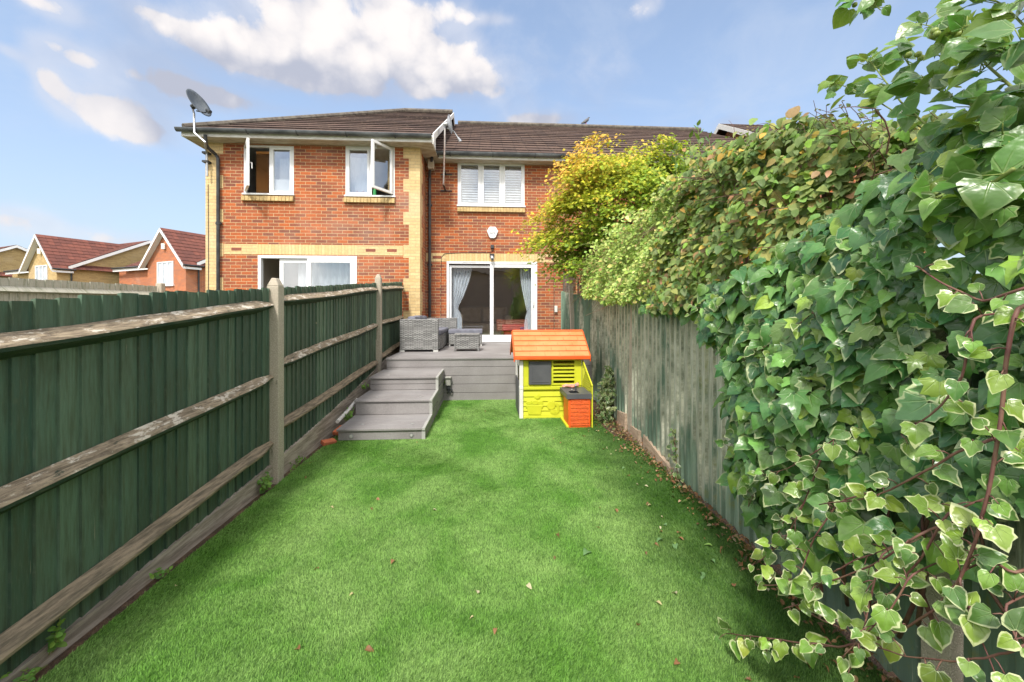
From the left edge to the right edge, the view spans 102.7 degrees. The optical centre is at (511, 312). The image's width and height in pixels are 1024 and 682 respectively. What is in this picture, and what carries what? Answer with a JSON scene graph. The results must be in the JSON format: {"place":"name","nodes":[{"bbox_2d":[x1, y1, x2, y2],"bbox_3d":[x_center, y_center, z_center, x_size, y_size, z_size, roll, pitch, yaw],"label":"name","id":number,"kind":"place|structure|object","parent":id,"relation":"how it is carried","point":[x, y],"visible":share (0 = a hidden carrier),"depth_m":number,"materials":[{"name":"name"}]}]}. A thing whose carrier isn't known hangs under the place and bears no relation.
{"place":"outdoors","nodes":[
{"label":"outdoors","id":0,"kind":"place"},
{"bbox_2d":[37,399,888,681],"bbox_3d":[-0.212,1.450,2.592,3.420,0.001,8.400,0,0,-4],"label":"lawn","id":1,"kind":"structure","parent":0,"point":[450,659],"depth_m":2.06,"materials":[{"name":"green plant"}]},
{"bbox_2d":[320,438,336,445],"bbox_3d":[-2.015,1.430,4.503,0.080,0.044,0.150,17,4,35],"label":"brick","id":2,"kind":"object","parent":1,"relation":"on","point":[324,442],"visible":0.9,"depth_m":4.47,"materials":[{"name":"orange brick"}]},
{"bbox_2d":[332,425,341,435],"bbox_3d":[-2.000,1.370,4.745,0.080,0.044,0.150,6,15,10],"label":"brick","id":3,"kind":"object","parent":1,"relation":"on","point":[334,432],"visible":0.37,"depth_m":4.68,"materials":[{"name":"orange brick"}]},
{"bbox_2d":[364,645,373,651],"bbox_3d":[-0.605,1.440,1.743,0.046,0.034,0.020,0,0,2],"label":"fallen leaf","id":4,"kind":"object","parent":1,"relation":"on","point":[369,648],"visible":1,"depth_m":1.75,"materials":[{"name":"brown plant"}]},
{"bbox_2d":[336,369,443,440],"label":"deck steps","id":5,"kind":"structure","parent":1,"relation":"on","point":[391,404],"depth_m":5.26,"materials":[{"name":"grey wood"}]},
{"bbox_2d":[336,398,356,422],"bbox_3d":[-2.042,1.217,5.099,0.044,0.142,0.730,0,0,-4],"label":"pipe","id":6,"kind":"object","parent":5,"relation":"attached to","point":[342,416],"visible":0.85,"depth_m":5.00,"materials":[{"name":"grey plastic"}]},
{"bbox_2d":[510,330,592,427],"bbox_3d":[0.533,0.858,5.762,1.051,1.203,1.346,0,0,-4],"label":"playhouse","id":7,"kind":"object","parent":1,"relation":"on","point":[549,363],"visible":1,"depth_m":5.59,"materials":[{"name":"plastic"}]},
{"bbox_2d":[516,375,518,413],"bbox_3d":[0.078,1.185,5.946,0.018,0.470,0.520,0,0,-4],"label":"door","id":8,"kind":"structure","parent":7,"relation":"in","point":[517,380],"depth_m":5.81,"materials":[{"name":"grey plastic"}]},
{"bbox_2d":[583,548,591,554],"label":"fallen leaf","id":9,"kind":"object","parent":1,"relation":"on","point":[585,551],"visible":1,"depth_m":2.44,"materials":[{"name":"green plant"}]},
{"bbox_2d":[588,406,902,681],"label":"leaf litter","id":10,"kind":"object","parent":1,"relation":"on","point":[793,598],"visible":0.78,"depth_m":2.59,"materials":[{"name":"brown plant"}]},
{"bbox_2d":[33,399,899,681],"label":"soil bed","id":11,"kind":"object","parent":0,"point":[90,633],"depth_m":2.22,"materials":[{"name":"brown soil"}]},
{"bbox_2d":[0,665,46,681],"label":"weed","id":12,"kind":"object","parent":11,"relation":"on","point":[29,676],"visible":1,"depth_m":1.60,"materials":[{"name":"green plant"}]},
{"bbox_2d":[149,566,172,578],"bbox_3d":[-1.930,1.428,2.250,0.043,0.056,0.111,0,0,18],"label":"weed","id":13,"kind":"object","parent":11,"relation":"on","point":[154,575],"visible":1,"depth_m":2.24,"materials":[{"name":"green plant"}]},
{"bbox_2d":[0,274,403,681],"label":"fence","id":14,"kind":"object","parent":11,"relation":"on","point":[142,437],"visible":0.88,"depth_m":2.19,"materials":[{"name":"green paint"}]},
{"bbox_2d":[45,609,69,654],"bbox_3d":[-1.915,1.345,1.726,0.079,0.170,0.072,0,0,42],"label":"weed","id":15,"kind":"object","parent":14,"relation":"attached to","point":[56,639],"visible":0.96,"depth_m":1.72,"materials":[{"name":"green plant"}]},
{"bbox_2d":[257,472,272,493],"bbox_3d":[-1.982,1.377,3.323,0.104,0.152,0.188,0,0,-4],"label":"weed","id":16,"kind":"object","parent":11,"relation":"on","point":[267,479],"visible":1,"depth_m":3.27,"materials":[{"name":"green plant"}]},
{"bbox_2d":[290,456,317,471],"bbox_3d":[-2.035,1.420,3.910,0.290,0.070,0.241,0,0,45],"label":"weed","id":17,"kind":"object","parent":11,"relation":"on","point":[297,462],"visible":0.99,"depth_m":3.88,"materials":[{"name":"green plant"}]},
{"bbox_2d":[342,407,353,420],"bbox_3d":[-2.030,1.258,5.078,0.128,0.157,0.328,0,0,-4],"label":"weed","id":18,"kind":"object","parent":11,"relation":"on","point":[347,417],"visible":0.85,"depth_m":5.04,"materials":[{"name":"green plant"}]},
{"bbox_2d":[590,365,616,429],"bbox_3d":[1.263,1.113,5.495,0.305,0.766,0.835,0,0,-4],"label":"ivy","id":19,"kind":"object","parent":11,"relation":"on","point":[607,390],"visible":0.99,"depth_m":5.45,"materials":[{"name":"green plant"}]},
{"bbox_2d":[666,428,683,487],"bbox_3d":[1.385,1.246,3.480,0.084,0.465,0.274,0,0,2],"label":"ivy","id":20,"kind":"object","parent":11,"relation":"on","point":[673,443],"visible":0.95,"depth_m":3.52,"materials":[{"name":"green plant"}]},
{"bbox_2d":[561,284,1023,681],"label":"fence","id":21,"kind":"object","parent":11,"relation":"on","point":[663,368],"visible":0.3,"depth_m":3.25,"materials":[{"name":"wood"}]},
{"bbox_2d":[562,269,575,292],"bbox_3d":[1.297,-0.710,9.323,0.058,0.620,1.651,0,0,-1],"label":"trellis","id":22,"kind":"object","parent":21,"relation":"attached to","point":[574,285],"visible":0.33,"depth_m":9.41,"materials":[{"name":"brown wood"}]},
{"bbox_2d":[577,278,582,293],"bbox_3d":[1.348,-0.471,7.697,0.036,0.445,1.206,0,0,-2],"label":"trellis","id":23,"kind":"object","parent":21,"relation":"attached to","point":[578,285],"visible":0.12,"depth_m":8.24,"materials":[{"name":"brown wood"}]},
{"bbox_2d":[560,145,757,314],"bbox_3d":[1.577,-0.544,5.032,1.568,1.590,4.231,0,0,-4],"label":"honeysuckle","id":24,"kind":"object","parent":21,"relation":"attached to","point":[614,272],"visible":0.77,"depth_m":4.31,"materials":[{"name":"green plant"}]},
{"bbox_2d":[638,0,1023,681],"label":"ivy","id":25,"kind":"object","parent":21,"relation":"attached to","point":[912,418],"visible":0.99,"depth_m":1.31,"materials":[{"name":"green plant"}]},
{"bbox_2d":[386,343,591,399],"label":"raised deck","id":26,"kind":"structure","parent":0,"point":[486,371],"depth_m":6.77,"materials":[{"name":"grey wood"}]},
{"bbox_2d":[400,315,456,351],"bbox_3d":[-1.702,0.410,8.681,0.935,0.680,1.940,0,0,-4],"label":"wicker sofa","id":27,"kind":"object","parent":26,"relation":"on","point":[419,332],"visible":0.96,"depth_m":7.71,"materials":[{"name":"grey wicker"}]},
{"bbox_2d":[445,376,452,393],"bbox_3d":[-1.025,1.194,6.674,0.120,0.277,0.109,0,0,-4],"label":"outdoor socket","id":28,"kind":"object","parent":26,"relation":"attached to","point":[448,381],"visible":1,"depth_m":6.65,"materials":[{"name":"white plastic"}]},
{"bbox_2d":[448,329,481,345],"bbox_3d":[-1.043,0.568,9.288,0.741,0.365,0.590,0,0,-4],"label":"wicker footstool","id":29,"kind":"object","parent":26,"relation":"on","point":[451,332],"visible":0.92,"depth_m":8.99,"materials":[{"name":"grey wicker"}]},
{"bbox_2d":[454,333,479,350],"bbox_3d":[-0.880,0.585,8.031,0.487,0.330,0.460,0,0,-4],"label":"wicker table","id":30,"kind":"object","parent":26,"relation":"on","point":[466,340],"visible":1,"depth_m":7.82,"materials":[{"name":"grey wicker"}]},
{"bbox_2d":[0,0,1023,273],"label":"sky","id":31,"kind":"structure","parent":0,"point":[93,96],"materials":[{"name":"blue"}]},
{"bbox_2d":[562,382,578,387],"bbox_3d":[0.791,0.986,5.546,0.234,0.070,0.115,0,0,-4],"label":"baby doll","id":32,"kind":"object","parent":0,"point":[570,385],"visible":0.98,"depth_m":5.52,"materials":[{"name":"pink plastic"}]},
{"bbox_2d":[424,121,810,342],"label":"brick house","id":33,"kind":"structure","parent":0,"point":[457,235],"depth_m":10.14,"materials":[{"name":"red and yellow brick"},{"name":"roof tile"},{"name":"white upvc"}]},
{"bbox_2d":[428,159,433,170],"bbox_3d":[-1.934,-3.515,9.788,0.130,0.210,0.180,0,0,-4],"label":"vent box","id":34,"kind":"object","parent":33,"relation":"attached to","point":[431,166],"visible":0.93,"depth_m":9.70,"materials":[{"name":"brown plastic"}]},
{"bbox_2d":[440,114,461,191],"bbox_3d":[-1.506,-3.765,9.714,0.402,1.636,0.752,0,0,-32],"label":"satellite dish","id":35,"kind":"object","parent":33,"relation":"attached to","point":[448,123],"visible":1,"depth_m":9.49,"materials":[{"name":"metal"}]},
{"bbox_2d":[452,268,471,328],"bbox_3d":[-1.291,-0.235,10.259,0.600,1.891,0.083,0,0,-4],"label":"patio curtain","id":36,"kind":"object","parent":33,"relation":"hanging from","point":[460,279],"visible":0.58,"depth_m":10.26,"materials":[{"name":"fabric"}]},
{"bbox_2d":[458,307,513,334],"bbox_3d":[-0.934,0.280,12.541,1.900,0.900,1.150,0,0,-4],"label":"settee","id":37,"kind":"object","parent":33,"relation":"in","point":[476,317],"visible":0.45,"depth_m":12.55,"materials":[{"name":"beige fabric"}]},
{"bbox_2d":[461,165,520,203],"bbox_3d":[-0.515,-3.155,10.174,1.524,0.974,0.027,0,0,-4],"label":"venetian blind","id":38,"kind":"object","parent":33,"relation":"attached to","point":[490,184],"visible":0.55,"depth_m":10.17,"materials":[{"name":"white plastic"}]},
{"bbox_2d":[457,163,525,206],"bbox_3d":[-0.510,-3.140,10.093,1.684,1.109,0.110,0,0,-4],"label":"window","id":39,"kind":"structure","parent":33,"relation":"in","point":[480,203],"depth_m":10.07,"materials":[{"name":"white plastic"}]},
{"bbox_2d":[447,261,536,341],"bbox_3d":[-0.488,-0.251,10.104,2.283,1.980,0.170,0,0,-4],"label":"sliding patio door","id":40,"kind":"structure","parent":33,"relation":"in","point":[485,338],"depth_m":10.09,"materials":[{"name":"white plastic"}]},
{"bbox_2d":[487,227,497,237],"bbox_3d":[-0.478,-1.951,10.057,0.275,0.280,0.062,0,0,-4],"label":"alarm box","id":41,"kind":"object","parent":33,"relation":"attached to","point":[492,232],"visible":1,"depth_m":10.03,"materials":[{"name":"white plastic"}]},
{"bbox_2d":[488,275,513,316],"bbox_3d":[-0.391,-0.285,14.268,0.900,2.030,0.050,0,0,-4],"label":"doorway","id":42,"kind":"structure","parent":33,"relation":"attached to","point":[512,295],"depth_m":14.27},
{"bbox_2d":[502,324,523,334],"bbox_3d":[0.072,0.530,10.876,0.660,0.400,0.500,0,0,-4],"label":"play table","id":43,"kind":"object","parent":33,"relation":"in","point":[507,329],"visible":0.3,"depth_m":10.73,"materials":[{"name":"red plastic"}]},
{"bbox_2d":[520,268,530,329],"bbox_3d":[0.384,-0.235,10.364,0.390,1.891,0.084,0,0,-4],"label":"patio curtain","id":44,"kind":"object","parent":33,"relation":"hanging from","point":[525,277],"visible":0.53,"depth_m":10.36,"materials":[{"name":"fabric"}]},
{"label":"ground","id":45,"kind":"structure","parent":0,"visible":0},
{"bbox_2d":[0,245,27,277],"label":"house","id":46,"kind":"structure","parent":45,"relation":"on","point":[12,257],"depth_m":32.15,"materials":[{"name":"yellow brick"}]},
{"bbox_2d":[3,234,151,283],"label":"house","id":47,"kind":"structure","parent":45,"relation":"on","point":[47,257],"depth_m":27.42,"materials":[{"name":"yellow brick"}]},
{"bbox_2d":[35,265,47,279],"bbox_3d":[-30.741,-2.305,26.736,1.613,1.490,0.867,0,0,-4],"label":"window","id":48,"kind":"structure","parent":47,"relation":"in","point":[41,271],"depth_m":26.76,"materials":[{"name":"white plastic"}]},
{"bbox_2d":[0,277,164,300],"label":"grey fence","id":49,"kind":"object","parent":45,"relation":"on","point":[17,289],"visible":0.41,"depth_m":6.26,"materials":[{"name":"wood"}]},
{"bbox_2d":[111,228,205,291],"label":"house","id":50,"kind":"structure","parent":45,"relation":"on","point":[173,260],"depth_m":24.82,"materials":[{"name":"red brick"}]},
{"bbox_2d":[157,261,174,285],"bbox_3d":[-20.958,-2.305,24.736,1.613,1.490,0.867,0,0,-4],"label":"window","id":51,"kind":"structure","parent":50,"relation":"in","point":[165,270],"depth_m":24.72,"materials":[{"name":"white plastic"}]},
{"bbox_2d":[174,108,454,318],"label":"brick house","id":52,"kind":"structure","parent":45,"relation":"on","point":[265,223],"depth_m":8.96,"materials":[{"name":"brick"}]},
{"bbox_2d":[186,89,211,176],"bbox_3d":[-6.437,-3.703,8.431,0.420,1.634,0.774,0,0,-37],"label":"satellite dish","id":53,"kind":"object","parent":52,"relation":"attached to","point":[198,102],"visible":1,"depth_m":8.38,"materials":[{"name":"metal"}]},
{"bbox_2d":[256,151,268,154],"bbox_3d":[-5.443,-3.063,8.998,0.321,0.917,0.040,0,0,-4],"label":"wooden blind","id":54,"kind":"object","parent":52,"relation":"hanging from","point":[261,152],"visible":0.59,"depth_m":8.98,"materials":[{"name":"brown wood"}]},
{"bbox_2d":[242,138,294,195],"bbox_3d":[-5.260,-3.072,8.683,1.087,1.079,0.592,0,0,-4],"label":"window","id":55,"kind":"structure","parent":52,"relation":"in","point":[276,186],"depth_m":8.89,"materials":[{"name":"white plastic"}]},
{"bbox_2d":[280,158,289,179],"bbox_3d":[-4.986,-3.158,9.112,0.347,0.507,0.010,0,0,-4],"label":"net curtain","id":56,"kind":"object","parent":52,"relation":"hanging from","point":[284,169],"visible":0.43,"depth_m":9.10,"materials":[{"name":"white fabric"}]},
{"bbox_2d":[258,255,356,288],"bbox_3d":[-4.459,-0.015,8.984,2.095,2.429,0.110,0,0,-4],"label":"sliding door","id":57,"kind":"structure","parent":52,"relation":"in","point":[308,260],"depth_m":8.95,"materials":[{"name":"white plastic"}]},
{"bbox_2d":[298,263,349,286],"bbox_3d":[-4.158,-0.015,9.209,1.266,2.329,0.075,0,0,-4],"label":"voile curtain","id":58,"kind":"object","parent":52,"relation":"hanging from","point":[325,274],"visible":0.17,"depth_m":9.21,"materials":[{"name":"white fabric"}]},
{"bbox_2d":[351,158,366,192],"bbox_3d":[-3.385,-3.027,9.212,0.440,0.871,0.010,0,0,-4],"label":"net curtain","id":59,"kind":"object","parent":52,"relation":"hanging from","point":[359,175],"visible":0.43,"depth_m":9.20,"materials":[{"name":"white fabric"}]},
{"bbox_2d":[344,139,395,196],"bbox_3d":[-3.108,-3.087,8.793,1.102,1.113,0.581,0,0,-4],"label":"window","id":60,"kind":"structure","parent":52,"relation":"in","point":[370,150],"depth_m":8.98,"materials":[{"name":"white plastic"}]},
{"bbox_2d":[507,131,708,290],"bbox_3d":[1.900,-0.815,7.136,3.902,4.661,3.828,0,0,26],"label":"maple tree","id":61,"kind":"object","parent":45,"relation":"on","point":[635,177],"visible":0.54,"depth_m":6.63,"materials":[{"name":"yellow plant"}]},
{"bbox_2d":[671,120,714,229],"bbox_3d":[2.005,-0.259,4.409,0.819,3.417,0.440,0,0,-30],"label":"laurel","id":62,"kind":"object","parent":45,"relation":"on","point":[690,136],"visible":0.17,"depth_m":4.27,"materials":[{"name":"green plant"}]},
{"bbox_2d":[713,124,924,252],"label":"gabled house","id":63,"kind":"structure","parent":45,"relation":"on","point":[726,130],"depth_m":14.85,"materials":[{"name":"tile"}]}
]}

